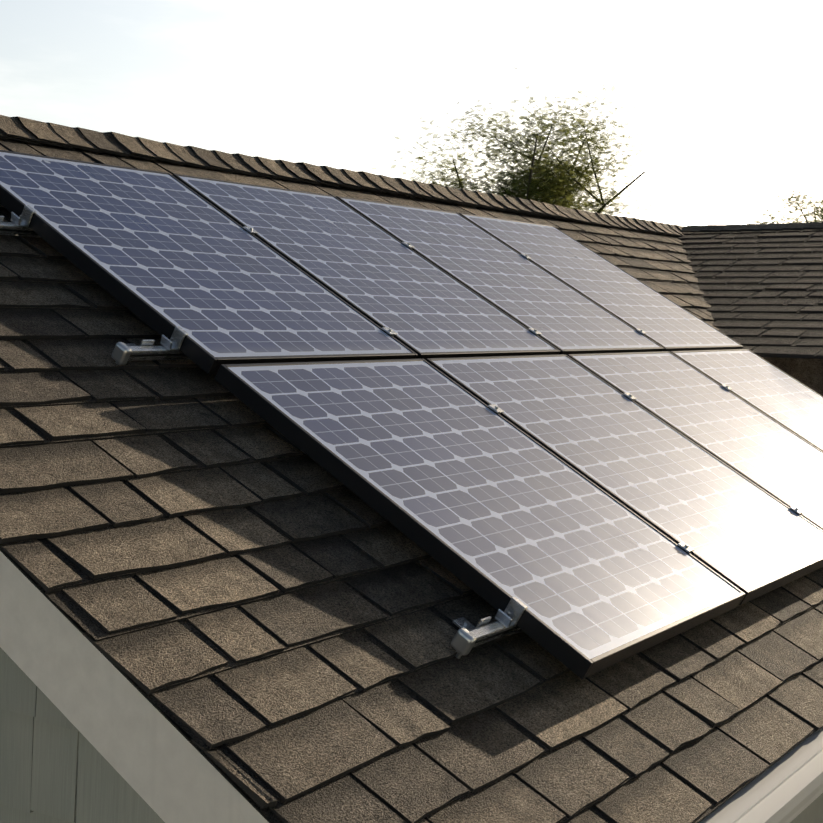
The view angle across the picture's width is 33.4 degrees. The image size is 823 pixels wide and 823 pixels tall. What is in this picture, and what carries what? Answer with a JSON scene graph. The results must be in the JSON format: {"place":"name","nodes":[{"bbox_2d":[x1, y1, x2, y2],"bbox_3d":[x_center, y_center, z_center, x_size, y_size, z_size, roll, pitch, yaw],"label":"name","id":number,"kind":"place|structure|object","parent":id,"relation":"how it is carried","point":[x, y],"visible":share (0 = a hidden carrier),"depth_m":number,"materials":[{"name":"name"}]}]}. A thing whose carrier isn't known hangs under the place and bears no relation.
{"place":"outdoors","nodes":[
{"label":"outdoors","id":0,"kind":"place"},
{"bbox_2d":[0,0,822,226],"label":"sky","id":1,"kind":"structure","parent":0,"point":[736,85],"materials":[{"name":"white"}]},
{"bbox_2d":[699,728,822,822],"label":"gutter","id":2,"kind":"object","parent":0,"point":[787,788],"depth_m":3.01,"materials":[{"name":"white metal"}]},
{"bbox_2d":[790,793,822,822],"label":"ground","id":3,"kind":"structure","parent":0,"point":[812,812],"depth_m":4.52,"materials":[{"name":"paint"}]},
{"bbox_2d":[0,647,164,822],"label":"exterior wall","id":4,"kind":"structure","parent":3,"relation":"attached to","point":[56,766],"depth_m":2.52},
{"bbox_2d":[0,549,272,822],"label":"roof trim","id":5,"kind":"structure","parent":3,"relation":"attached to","point":[165,768],"depth_m":2.39,"materials":[{"name":"grey paint"}]},
{"bbox_2d":[0,139,822,822],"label":"roof shingles","id":6,"kind":"object","parent":3,"relation":"on","point":[256,607],"visible":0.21,"depth_m":2.90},
{"bbox_2d":[0,150,416,373],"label":"solar panel","id":7,"kind":"object","parent":6,"relation":"on","point":[163,253],"visible":0.96,"depth_m":4.06,"materials":[{"name":"glass"}]},
{"bbox_2d":[0,205,530,258],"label":"mounting rail","id":8,"kind":"object","parent":6,"relation":"on","point":[17,226],"visible":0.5,"depth_m":3.84,"materials":[{"name":"metal"}]},
{"bbox_2d":[0,115,684,236],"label":"ridge cap","id":9,"kind":"object","parent":6,"relation":"on","point":[25,130],"visible":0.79,"depth_m":5.95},
{"bbox_2d":[173,174,559,359],"bbox_3d":[-0.154,-0.513,4.961,1.079,0.648,0.940,3,5,34],"label":"solar panel","id":10,"kind":"object","parent":6,"relation":"on","point":[422,307],"visible":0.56,"depth_m":4.89,"materials":[{"name":"glass"}]},
{"bbox_2d":[111,326,646,364],"bbox_3d":[0.385,-0.258,5.112,0.141,0.108,4.071,3,5,34],"label":"mounting rail","id":11,"kind":"object","parent":6,"relation":"on","point":[125,353],"visible":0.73,"depth_m":3.52,"materials":[{"name":"metal"}]},
{"bbox_2d":[215,359,745,678],"bbox_3d":[0.202,0.206,3.610,1.079,0.648,0.940,3,5,34],"label":"solar panel","id":12,"kind":"object","parent":6,"relation":"on","point":[490,506],"visible":1,"depth_m":3.48,"materials":[{"name":"glass"}]},
{"bbox_2d":[336,196,663,354],"bbox_3d":[0.378,-0.560,5.757,1.079,0.648,0.940,3,5,34],"label":"solar panel","id":13,"kind":"object","parent":6,"relation":"on","point":[561,316],"visible":0.67,"depth_m":5.70,"materials":[{"name":"glass"}]},
{"bbox_2d":[300,384,731,451],"bbox_3d":[0.778,-0.025,5.015,0.136,0.093,3.817,3,5,34],"label":"mounting rail","id":14,"kind":"object","parent":6,"relation":"on","point":[495,408],"visible":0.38,"depth_m":4.91,"materials":[{"name":"metal"}]},
{"bbox_2d":[459,213,742,351],"bbox_3d":[0.910,-0.606,6.554,1.079,0.648,0.940,3,5,34],"label":"solar panel","id":15,"kind":"object","parent":6,"relation":"on","point":[666,324],"visible":0.67,"depth_m":6.50,"materials":[{"name":"glass"}]},
{"bbox_2d":[426,354,822,604],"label":"solar panel","id":16,"kind":"object","parent":6,"relation":"on","point":[749,538],"visible":0.81,"depth_m":4.32,"materials":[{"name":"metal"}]},
{"bbox_2d":[451,506,802,658],"bbox_3d":[1.220,0.375,4.591,0.141,0.108,4.071,3,5,34],"label":"mounting rail","id":17,"kind":"object","parent":6,"relation":"on","point":[468,637],"visible":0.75,"depth_m":3.00,"materials":[{"name":"metal"}]},
{"bbox_2d":[567,351,822,529],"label":"solar panel","id":18,"kind":"object","parent":6,"relation":"on","point":[769,455],"visible":0.77,"depth_m":5.17,"materials":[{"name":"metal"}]},
{"bbox_2d":[671,349,822,451],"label":"solar panel","id":19,"kind":"object","parent":6,"relation":"on","point":[781,397],"visible":0.77,"depth_m":6.03,"materials":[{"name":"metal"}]},
{"label":"ground","id":20,"kind":"structure","parent":0,"visible":0},
{"bbox_2d":[372,67,665,215],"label":"tree","id":21,"kind":"object","parent":20,"relation":"on","point":[544,175],"visible":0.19,"depth_m":41.76,"materials":[{"name":"green plant"}]},
{"bbox_2d":[741,180,822,224],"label":"tree","id":22,"kind":"object","parent":20,"relation":"on","point":[799,204],"visible":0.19,"depth_m":57.01,"materials":[{"name":"green plant"}]},
{"bbox_2d":[761,357,822,395],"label":"wall","id":23,"kind":"structure","parent":20,"relation":"on","point":[807,372],"depth_m":6.75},
{"bbox_2d":[677,228,822,358],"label":"roof shingles","id":24,"kind":"object","parent":23,"relation":"on","point":[762,296],"visible":0.54,"depth_m":7.92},
{"bbox_2d":[680,222,822,231],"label":"roof ridge cap","id":25,"kind":"object","parent":24,"relation":"on","point":[767,227],"visible":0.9,"depth_m":9.32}
]}

